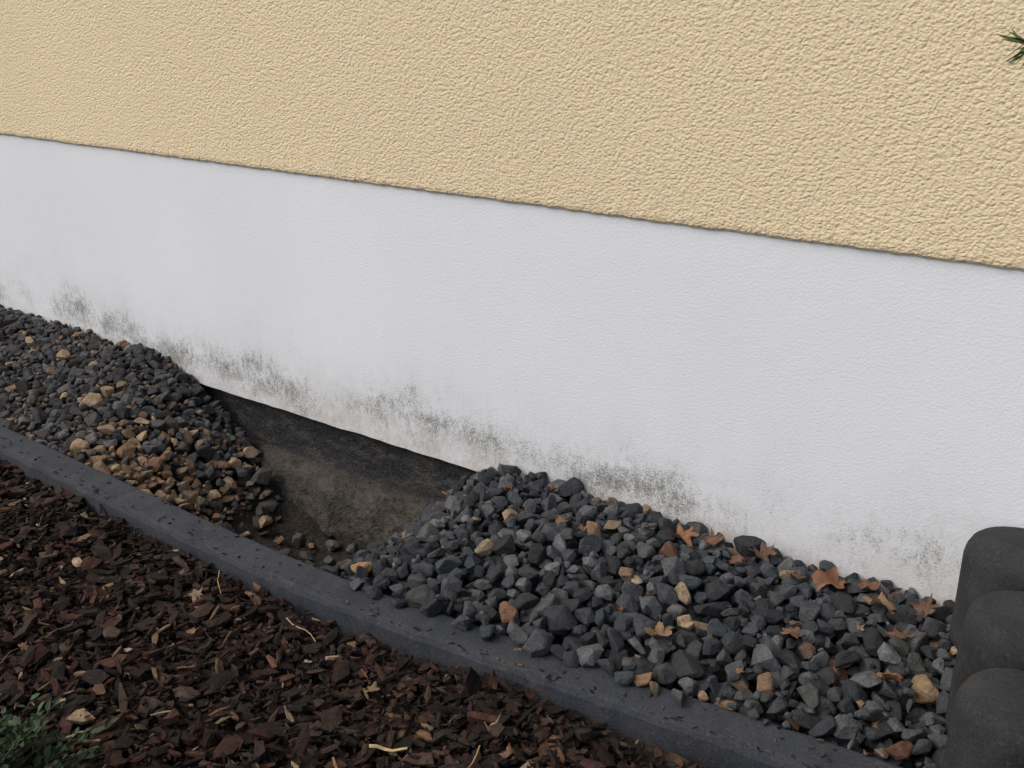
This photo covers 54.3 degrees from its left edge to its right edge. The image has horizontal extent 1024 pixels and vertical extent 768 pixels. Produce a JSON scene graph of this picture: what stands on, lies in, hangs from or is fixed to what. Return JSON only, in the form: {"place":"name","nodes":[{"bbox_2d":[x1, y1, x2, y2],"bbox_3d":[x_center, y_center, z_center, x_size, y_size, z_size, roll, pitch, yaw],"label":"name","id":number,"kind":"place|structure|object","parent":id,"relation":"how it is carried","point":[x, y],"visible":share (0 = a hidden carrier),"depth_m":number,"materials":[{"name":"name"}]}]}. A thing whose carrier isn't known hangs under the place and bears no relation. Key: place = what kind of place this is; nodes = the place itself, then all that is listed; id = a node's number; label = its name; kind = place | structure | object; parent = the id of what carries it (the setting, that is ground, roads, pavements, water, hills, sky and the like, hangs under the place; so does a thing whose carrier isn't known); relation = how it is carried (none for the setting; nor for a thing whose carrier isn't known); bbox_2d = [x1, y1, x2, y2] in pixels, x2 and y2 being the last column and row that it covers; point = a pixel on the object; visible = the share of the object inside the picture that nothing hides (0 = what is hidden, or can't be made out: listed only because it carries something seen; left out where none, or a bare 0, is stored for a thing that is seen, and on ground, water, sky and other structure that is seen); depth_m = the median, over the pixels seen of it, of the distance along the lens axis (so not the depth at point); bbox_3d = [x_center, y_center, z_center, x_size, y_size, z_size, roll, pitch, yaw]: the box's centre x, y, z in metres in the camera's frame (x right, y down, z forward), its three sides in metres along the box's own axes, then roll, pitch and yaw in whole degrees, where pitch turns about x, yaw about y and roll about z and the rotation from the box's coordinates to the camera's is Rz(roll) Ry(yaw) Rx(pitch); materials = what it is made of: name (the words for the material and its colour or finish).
{"place":"outdoors","nodes":[
{"label":"outdoors","id":0,"kind":"place"},
{"bbox_2d":[0,400,940,767],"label":"ground","id":1,"kind":"structure","parent":0,"point":[292,522],"depth_m":1.44,"materials":[{"name":"soil"}]},
{"bbox_2d":[0,437,878,767],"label":"bark mulch","id":2,"kind":"object","parent":1,"relation":"on","point":[494,721],"visible":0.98,"depth_m":1.20,"materials":[{"name":"brown wood"}]},
{"bbox_2d":[0,692,126,767],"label":"shrub","id":3,"kind":"object","parent":2,"relation":"on","point":[15,748],"visible":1,"depth_m":1.04,"materials":[{"name":"green plant"}]},
{"bbox_2d":[0,506,479,767],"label":"straw","id":4,"kind":"object","parent":2,"relation":"on","point":[384,748],"visible":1,"depth_m":1.18,"materials":[{"name":"beige plant"}]},
{"bbox_2d":[18,348,938,759],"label":"dry leaves","id":5,"kind":"object","parent":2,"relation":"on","point":[820,578],"visible":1,"depth_m":1.27,"materials":[{"name":"brown plant"}]},
{"bbox_2d":[0,425,901,767],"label":"concrete edging","id":6,"kind":"object","parent":1,"relation":"on","point":[632,715],"visible":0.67,"depth_m":1.24,"materials":[{"name":"grey concrete"}]},
{"bbox_2d":[942,526,1023,767],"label":"concrete palisade","id":7,"kind":"object","parent":1,"relation":"on","point":[983,725],"visible":0.92,"depth_m":1.00,"materials":[{"name":"grey concrete"}]},
{"bbox_2d":[996,24,1023,69],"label":"pine tree","id":8,"kind":"object","parent":1,"relation":"on","point":[1020,40],"visible":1,"depth_m":0.61,"materials":[{"name":"green plant"}]},
{"bbox_3d":[1.798,-0.870,5.167,15.000,0.597,7.940,14,25,33],"label":"footing","id":9,"kind":"object","parent":1,"relation":"on","visible":0},
{"bbox_2d":[0,134,1023,615],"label":"plinth","id":10,"kind":"structure","parent":9,"relation":"on","point":[848,410],"depth_m":1.48,"materials":[{"name":"white paint"}]},
{"bbox_2d":[0,0,1023,270],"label":"stucco wall","id":11,"kind":"structure","parent":10,"relation":"on","point":[892,126],"depth_m":1.34,"materials":[{"name":"beige paint"}]},
{"bbox_2d":[0,304,956,767],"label":"gravel","id":12,"kind":"structure","parent":0,"point":[704,600],"depth_m":1.32,"materials":[{"name":"grey gravel"}]},
{"bbox_2d":[190,380,940,620],"bbox_3d":[-0.540,0.154,2.022,15.000,0.260,0.102,14,25,33],"label":"footing","id":13,"kind":"object","parent":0,"point":[351,484],"visible":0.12,"depth_m":1.87,"materials":[{"name":"grey concrete"}]}
]}

